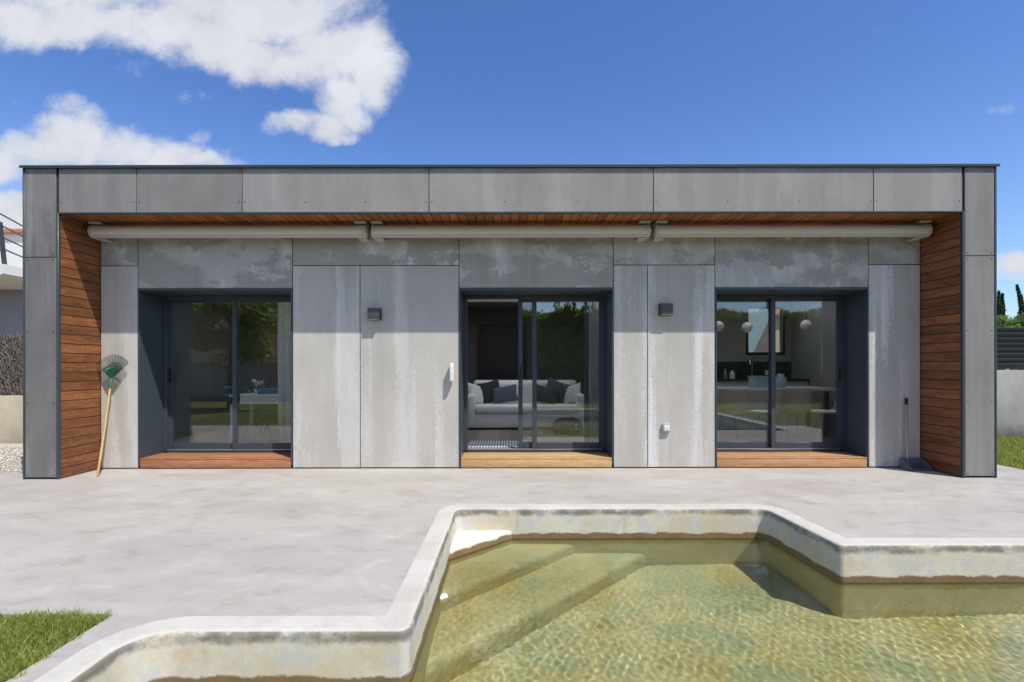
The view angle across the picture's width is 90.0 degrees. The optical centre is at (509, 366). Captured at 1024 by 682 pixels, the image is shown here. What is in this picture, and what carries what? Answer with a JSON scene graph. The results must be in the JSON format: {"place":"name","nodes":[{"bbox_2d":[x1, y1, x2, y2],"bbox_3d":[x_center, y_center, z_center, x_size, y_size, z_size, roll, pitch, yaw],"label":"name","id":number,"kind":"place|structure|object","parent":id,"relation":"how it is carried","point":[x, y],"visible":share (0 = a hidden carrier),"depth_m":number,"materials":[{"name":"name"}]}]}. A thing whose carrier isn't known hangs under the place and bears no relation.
{"place":"outdoors","nodes":[
{"label":"outdoors","id":0,"kind":"place"},
{"bbox_2d":[0,213,22,334],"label":"neighboring house","id":1,"kind":"structure","parent":0,"point":[11,299],"depth_m":14.60,"materials":[{"name":"paint"}]},
{"bbox_2d":[0,229,22,267],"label":"white house","id":2,"kind":"structure","parent":0,"point":[14,260],"depth_m":24.00,"materials":[{"name":"paint"}]},
{"bbox_2d":[0,604,116,681],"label":"grass","id":3,"kind":"structure","parent":0,"point":[23,627],"depth_m":2.56,"materials":[{"name":"green plant"}]},
{"bbox_2d":[0,465,1023,681],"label":"terrace","id":4,"kind":"structure","parent":0,"point":[130,548],"depth_m":4.53,"materials":[{"name":"concrete"}]},
{"bbox_2d":[96,354,127,475],"bbox_3d":[-5.165,0.594,6.488,0.405,1.508,0.440,0,0,0],"label":"leaf rake","id":5,"kind":"object","parent":4,"relation":"on","point":[111,372],"visible":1,"depth_m":6.63,"materials":[{"name":"brown wood"}]},
{"bbox_2d":[140,453,291,467],"bbox_3d":[-3.868,1.270,6.954,1.986,0.128,0.442,0,0,0],"label":"wooden step","id":6,"kind":"object","parent":4,"relation":"on","point":[221,460],"visible":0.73,"depth_m":6.74,"materials":[{"name":"red wood"}]},
{"bbox_2d":[19,164,999,478],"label":"modern house","id":7,"kind":"structure","parent":4,"relation":"on","point":[187,328],"depth_m":6.74,"materials":[{"name":"concrete"}]},
{"bbox_2d":[164,296,290,452],"bbox_3d":[-3.870,0.109,7.254,1.990,2.215,0.112,0,0,0],"label":"sliding door","id":8,"kind":"structure","parent":7,"relation":"in","point":[170,446],"depth_m":7.21,"materials":[{"name":"black metal"}]},
{"bbox_2d":[87,221,369,242],"bbox_3d":[-3.567,-1.734,6.592,3.527,0.208,0.292,0,0,0],"label":"awning","id":9,"kind":"object","parent":7,"relation":"attached to","point":[108,233],"visible":1,"depth_m":6.46,"materials":[{"name":"metal"}]},
{"bbox_2d":[222,386,261,436],"bbox_3d":[-4.487,0.759,8.605,0.477,0.852,0.442,0,0,30],"label":"folding chair","id":10,"kind":"object","parent":7,"relation":"on","point":[229,388],"visible":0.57,"depth_m":8.61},
{"bbox_2d":[229,393,277,441],"bbox_3d":[-3.579,0.803,8.090,1.360,0.745,0.660,0,0,0],"label":"white table","id":11,"kind":"object","parent":7,"relation":"on","point":[251,399],"visible":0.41,"depth_m":7.78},
{"bbox_2d":[248,379,267,393],"bbox_3d":[-3.987,0.313,8.086,0.257,0.235,0.218,0,0,0],"label":"flower pot","id":12,"kind":"object","parent":11,"relation":"on","point":[255,386],"visible":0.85,"depth_m":8.07,"materials":[{"name":"white plastic"}]},
{"bbox_2d":[257,388,277,442],"bbox_3d":[-3.619,0.757,7.991,0.442,0.852,0.477,0,0,2],"label":"folding chair","id":13,"kind":"object","parent":7,"relation":"on","point":[267,390],"visible":0.4,"depth_m":7.81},
{"bbox_2d":[259,385,277,436],"bbox_3d":[-4.020,0.758,8.859,0.442,0.852,0.477,0,0,-8],"label":"folding chair","id":14,"kind":"object","parent":7,"relation":"on","point":[271,408],"visible":0.31,"depth_m":8.77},
{"bbox_2d":[268,320,277,423],"bbox_3d":[-4.865,0.113,10.585,0.230,2.130,0.029,0,0,0],"label":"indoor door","id":15,"kind":"structure","parent":7,"relation":"in","point":[272,324],"depth_m":10.57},
{"bbox_2d":[278,302,290,442],"bbox_3d":[-3.061,-0.035,7.521,0.682,2.380,0.081,0,0,0],"label":"curtain","id":16,"kind":"object","parent":7,"relation":"hanging from","point":[284,372],"visible":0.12,"depth_m":7.53,"materials":[{"name":"grey fabric"}]},
{"bbox_2d":[367,308,381,319],"bbox_3d":[-1.765,-0.687,6.682,0.170,0.160,0.114,0,0,0],"label":"wall lamp","id":17,"kind":"object","parent":7,"relation":"attached to","point":[374,313],"visible":1,"depth_m":6.62,"materials":[{"name":"metal"}]},
{"bbox_2d":[449,363,453,381],"bbox_3d":[-0.752,0.074,6.682,0.052,0.244,0.116,0,0,0],"label":"alarm sensor","id":18,"kind":"object","parent":7,"relation":"attached to","point":[451,372],"visible":1,"depth_m":6.63,"materials":[{"name":"white plastic"}]},
{"bbox_2d":[468,441,527,446],"bbox_3d":[-0.168,1.163,7.710,0.900,0.010,0.580,0,0,0],"label":"rug","id":19,"kind":"object","parent":7,"relation":"on","point":[493,444],"visible":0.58,"depth_m":7.71,"materials":[{"name":"grey fabric"}]},
{"bbox_2d":[478,324,526,379],"bbox_3d":[-0.150,0.125,10.979,1.060,2.090,0.039,0,0,0],"label":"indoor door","id":20,"kind":"structure","parent":7,"relation":"in","point":[497,343],"depth_m":10.97,"materials":[{"name":"black"}]},
{"bbox_2d":[370,220,650,241],"bbox_3d":[0.019,-1.740,6.592,3.560,0.208,0.292,0,0,0],"label":"awning","id":21,"kind":"object","parent":7,"relation":"attached to","point":[640,230],"visible":1,"depth_m":6.46,"materials":[{"name":"metal"}]},
{"bbox_2d":[468,380,583,427],"bbox_3d":[0.311,0.705,9.935,2.220,0.870,0.970,0,0,0],"label":"sofa","id":22,"kind":"object","parent":7,"relation":"on","point":[499,415],"visible":0.66,"depth_m":9.48,"materials":[{"name":"white fabric"}]},
{"bbox_2d":[468,383,485,403],"bbox_3d":[-0.619,0.531,9.830,0.486,0.455,0.194,0,0,-31],"label":"pillow","id":23,"kind":"object","parent":22,"relation":"on","point":[476,390],"visible":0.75,"depth_m":9.76,"materials":[{"name":"white fabric"}]},
{"bbox_2d":[477,379,499,403],"bbox_3d":[-0.369,0.481,9.900,0.522,0.494,0.190,0,0,-14],"label":"pillow","id":24,"kind":"object","parent":22,"relation":"on","point":[487,388],"visible":0.77,"depth_m":9.83,"materials":[{"name":"black fabric"}]},
{"bbox_2d":[493,384,517,403],"bbox_3d":[-0.089,0.530,9.820,0.540,0.396,0.186,0,0,0],"label":"pillow","id":25,"kind":"object","parent":22,"relation":"on","point":[505,394],"visible":0.98,"depth_m":9.76,"materials":[{"name":"blue fabric"}]},
{"bbox_2d":[537,384,559,403],"bbox_3d":[0.701,0.539,9.780,0.513,0.402,0.180,0,0,14],"label":"pillow","id":26,"kind":"object","parent":22,"relation":"on","point":[548,395],"visible":0.92,"depth_m":9.72,"materials":[{"name":"grey fabric"}]},
{"bbox_2d":[546,377,570,403],"bbox_3d":[0.901,0.479,9.920,0.581,0.558,0.197,0,0,14],"label":"pillow","id":27,"kind":"object","parent":22,"relation":"on","point":[556,384],"visible":0.66,"depth_m":9.87,"materials":[{"name":"blue fabric"}]},
{"bbox_2d":[564,383,580,403],"bbox_3d":[1.201,0.528,9.840,0.472,0.443,0.191,0,0,30],"label":"pillow","id":28,"kind":"object","parent":22,"relation":"on","point":[572,391],"visible":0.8,"depth_m":9.78,"materials":[{"name":"white fabric"}]},
{"bbox_2d":[464,295,604,451],"bbox_3d":[0.354,0.102,7.254,1.989,2.215,0.112,0,0,0],"label":"sliding door","id":29,"kind":"structure","parent":7,"relation":"in","point":[534,446],"depth_m":7.21,"materials":[{"name":"black metal"}]},
{"bbox_2d":[552,417,583,433],"bbox_3d":[1.022,1.031,9.000,0.560,0.275,0.560,0,0,0],"label":"pouf","id":30,"kind":"object","parent":7,"relation":"on","point":[567,425],"visible":1,"depth_m":8.79,"materials":[{"name":"fabric"}]},
{"bbox_2d":[589,302,598,441],"bbox_3d":[1.269,-0.042,7.521,0.302,2.380,0.081,0,0,0],"label":"curtain","id":31,"kind":"object","parent":7,"relation":"hanging from","point":[593,381],"visible":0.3,"depth_m":7.53,"materials":[{"name":"grey fabric"}]},
{"bbox_2d":[658,303,672,315],"bbox_3d":[2.043,-0.750,6.682,0.170,0.160,0.114,0,0,0],"label":"wall lamp","id":32,"kind":"object","parent":7,"relation":"attached to","point":[665,309],"visible":1,"depth_m":6.62,"materials":[{"name":"metal"}]},
{"bbox_2d":[662,423,669,431],"bbox_3d":[2.057,0.804,6.713,0.100,0.113,0.053,0,0,0],"label":"wall switch","id":33,"kind":"object","parent":7,"relation":"attached to","point":[665,427],"depth_m":6.70,"materials":[{"name":"grey plastic"}]},
{"bbox_2d":[717,302,723,330],"bbox_3d":[3.549,-0.941,8.700,0.176,0.686,0.176,0,0,0],"label":"pendant lamp","id":34,"kind":"object","parent":7,"relation":"hanging from","point":[720,325],"visible":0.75,"depth_m":8.64,"materials":[{"name":"white glass"}]},
{"bbox_2d":[717,389,746,441],"bbox_3d":[3.417,0.756,7.985,0.500,0.822,0.510,0,0,6],"label":"rattan chair","id":35,"kind":"object","parent":7,"relation":"on","point":[732,402],"visible":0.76,"depth_m":7.80,"materials":[{"name":"beige wicker"}]},
{"bbox_2d":[741,315,752,332],"bbox_3d":[4.038,-0.931,8.700,0.176,0.706,0.176,0,0,0],"label":"pendant lamp","id":36,"kind":"object","parent":7,"relation":"hanging from","point":[747,327],"visible":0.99,"depth_m":8.65,"materials":[{"name":"white glass"}]},
{"bbox_2d":[717,358,808,428],"bbox_3d":[3.863,0.493,9.594,3.165,1.302,0.607,0,0,0],"label":"kitchen unit","id":37,"kind":"object","parent":7,"relation":"on","point":[755,399],"visible":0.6,"depth_m":9.32,"materials":[{"name":"black paint"}]},
{"bbox_2d":[723,369,726,378],"bbox_3d":[4.050,0.133,9.620,0.070,0.187,0.070,0,0,0],"label":"kitchen jar","id":38,"kind":"object","parent":37,"relation":"on","point":[724,374],"visible":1,"depth_m":9.59,"materials":[{"name":"glass"}]},
{"bbox_2d":[729,370,734,378],"bbox_3d":[4.200,0.144,9.660,0.100,0.165,0.100,0,0,0],"label":"kitchen jar","id":39,"kind":"object","parent":37,"relation":"on","point":[731,374],"visible":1,"depth_m":9.62,"materials":[{"name":"white ceramic"}]},
{"bbox_2d":[746,306,784,354],"bbox_3d":[4.949,-0.698,9.925,0.760,0.940,0.070,0,0,0],"label":"kitchen window","id":40,"kind":"structure","parent":7,"relation":"in","point":[782,308],"depth_m":9.89,"materials":[{"name":"black paint"}]},
{"bbox_2d":[747,389,784,440],"bbox_3d":[4.027,0.755,8.027,0.510,0.822,0.500,0,0,42],"label":"rattan chair","id":41,"kind":"object","parent":7,"relation":"on","point":[779,395],"visible":0.73,"depth_m":7.91,"materials":[{"name":"white wicker"}]},
{"bbox_2d":[717,386,834,437],"bbox_3d":[4.026,0.756,8.660,2.550,0.815,0.680,0,0,0],"label":"dining table","id":42,"kind":"object","parent":7,"relation":"on","point":[826,390],"visible":0.37,"depth_m":8.37,"materials":[{"name":"black paint"}]},
{"bbox_2d":[747,376,767,387],"bbox_3d":[4.175,0.252,8.565,0.300,0.189,0.200,0,0,0],"label":"bread bin","id":43,"kind":"object","parent":42,"relation":"on","point":[757,381],"visible":0.76,"depth_m":8.47,"materials":[{"name":"metal"}]},
{"bbox_2d":[776,374,786,387],"bbox_3d":[4.500,0.234,8.500,0.176,0.225,0.176,0,0,0],"label":"storage jar","id":44,"kind":"object","parent":42,"relation":"on","point":[781,380],"visible":0.89,"depth_m":8.43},
{"bbox_2d":[717,295,843,451],"bbox_3d":[3.718,0.097,7.229,1.978,2.215,0.162,0,0,0],"label":"sliding door","id":45,"kind":"structure","parent":7,"relation":"in","point":[771,445],"depth_m":7.21,"materials":[{"name":"black metal"}]},
{"bbox_2d":[652,220,932,241],"bbox_3d":[3.594,-1.746,6.592,3.505,0.208,0.292,0,0,0],"label":"awning","id":46,"kind":"object","parent":7,"relation":"attached to","point":[917,230],"visible":1,"depth_m":6.46,"materials":[{"name":"metal"}]},
{"bbox_2d":[776,389,810,441],"bbox_3d":[4.449,0.754,8.065,0.500,0.822,0.510,0,0,4],"label":"rattan chair","id":47,"kind":"object","parent":7,"relation":"on","point":[796,402],"visible":0.84,"depth_m":7.88,"materials":[{"name":"beige wicker"}]},
{"bbox_2d":[800,313,811,329],"bbox_3d":[5.038,-0.953,8.700,0.176,0.666,0.176,0,0,0],"label":"pendant lamp","id":48,"kind":"object","parent":7,"relation":"hanging from","point":[805,324],"visible":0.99,"depth_m":8.65,"materials":[{"name":"white glass"}]},
{"bbox_2d":[810,399,835,441],"bbox_3d":[5.035,0.753,8.041,0.510,0.822,0.500,0,0,15],"label":"rattan chair","id":49,"kind":"object","parent":7,"relation":"on","point":[832,411],"visible":0.49,"depth_m":8.07,"materials":[{"name":"wicker"}]},
{"bbox_2d":[33,504,1023,681],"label":"swimming pool","id":50,"kind":"structure","parent":4,"relation":"in","point":[387,647],"depth_m":3.60,"materials":[{"name":"paint"}]},
{"bbox_2d":[410,538,1023,681],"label":"water","id":51,"kind":"structure","parent":50,"relation":"in","point":[638,610],"depth_m":3.25,"materials":[{"name":"liquid"}]},
{"bbox_2d":[440,593,447,599],"bbox_3d":[-0.460,1.609,3.582,0.058,0.037,0.063,0,0,-16],"label":"foam scrap","id":52,"kind":"object","parent":51,"relation":"on","point":[443,596],"visible":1,"depth_m":3.56,"materials":[{"name":"white plastic"}]},
{"bbox_2d":[461,452,611,467],"bbox_3d":[0.355,1.263,6.954,1.985,0.128,0.442,0,0,0],"label":"wooden step","id":53,"kind":"object","parent":4,"relation":"on","point":[526,459],"visible":1,"depth_m":6.74,"materials":[{"name":"brown wood"}]},
{"bbox_2d":[717,452,866,466],"bbox_3d":[3.720,1.258,6.954,1.974,0.128,0.442,0,0,0],"label":"wooden step","id":54,"kind":"object","parent":4,"relation":"on","point":[785,459],"visible":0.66,"depth_m":6.74,"materials":[{"name":"brown wood"}]},
{"bbox_2d":[900,398,932,470],"bbox_3d":[5.251,0.867,6.607,0.270,0.921,0.215,0,0,0],"label":"dustpan","id":55,"kind":"object","parent":4,"relation":"on","point":[912,464],"visible":1,"depth_m":6.68,"materials":[{"name":"plastic"}]},
{"bbox_2d":[0,0,1023,319],"label":"sky","id":56,"kind":"structure","parent":0,"point":[83,82],"materials":[{"name":"blue"}]},
{"bbox_2d":[12,439,1023,675],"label":"lawn","id":57,"kind":"structure","parent":0,"point":[997,462],"depth_m":7.65,"materials":[{"name":"green plant"}]},
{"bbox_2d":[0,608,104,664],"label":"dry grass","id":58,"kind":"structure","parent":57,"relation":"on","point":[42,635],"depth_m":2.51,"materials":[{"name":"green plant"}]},
{"bbox_2d":[997,327,1023,437],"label":"boundary wall","id":59,"kind":"structure","parent":57,"relation":"on","point":[1010,387],"depth_m":9.70,"materials":[{"name":"metal"}]},
{"bbox_2d":[749,309,767,351],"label":"sky","id":60,"kind":"structure","parent":0,"point":[758,319],"depth_m":16.00,"materials":[{"name":"blue"}]},
{"bbox_2d":[754,309,779,351],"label":"beige house","id":61,"kind":"structure","parent":0,"point":[762,345],"depth_m":24.59,"materials":[{"name":"paint"}]},
{"bbox_2d":[997,435,1023,469],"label":"lawn grass","id":62,"kind":"structure","parent":0,"point":[1017,459],"depth_m":7.98,"materials":[{"name":"green plant"}]},
{"label":"ground","id":63,"kind":"structure","parent":0,"visible":0},
{"bbox_2d":[0,329,22,443],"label":"garden wall","id":64,"kind":"structure","parent":63,"relation":"on","point":[11,389],"depth_m":9.25,"materials":[{"name":"grey stone"}]},
{"bbox_2d":[0,444,22,472],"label":"gravel bed","id":65,"kind":"object","parent":63,"relation":"on","point":[8,446],"depth_m":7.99,"materials":[{"name":"white gravel"}]},
{"bbox_2d":[997,290,1006,369],"bbox_3d":[19.122,-0.819,20.016,0.561,4.381,0.566,0,0,0],"label":"cypress tree","id":66,"kind":"object","parent":63,"relation":"on","point":[999,307],"visible":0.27,"depth_m":19.95,"materials":[{"name":"green plant"}]},
{"bbox_2d":[1000,293,1007,369],"bbox_3d":[19.548,-0.794,20.323,0.732,4.329,0.730,0,0,-38],"label":"conifer tree","id":67,"kind":"object","parent":63,"relation":"on","point":[1003,301],"visible":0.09,"depth_m":20.25,"materials":[{"name":"green plant"}]},
{"bbox_2d":[997,315,1023,369],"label":"bush","id":68,"kind":"object","parent":63,"relation":"on","point":[1010,323],"visible":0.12,"depth_m":15.32,"materials":[{"name":"green plant"}]},
{"bbox_2d":[1003,313,1023,326],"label":"bush","id":69,"kind":"object","parent":63,"relation":"on","point":[1021,317],"visible":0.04,"depth_m":15.23,"materials":[{"name":"green plant"}]},
{"bbox_2d":[1015,284,1023,369],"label":"cypress tree","id":70,"kind":"object","parent":63,"relation":"on","point":[1020,299],"visible":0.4,"depth_m":19.67,"materials":[{"name":"green plant"}]}
]}

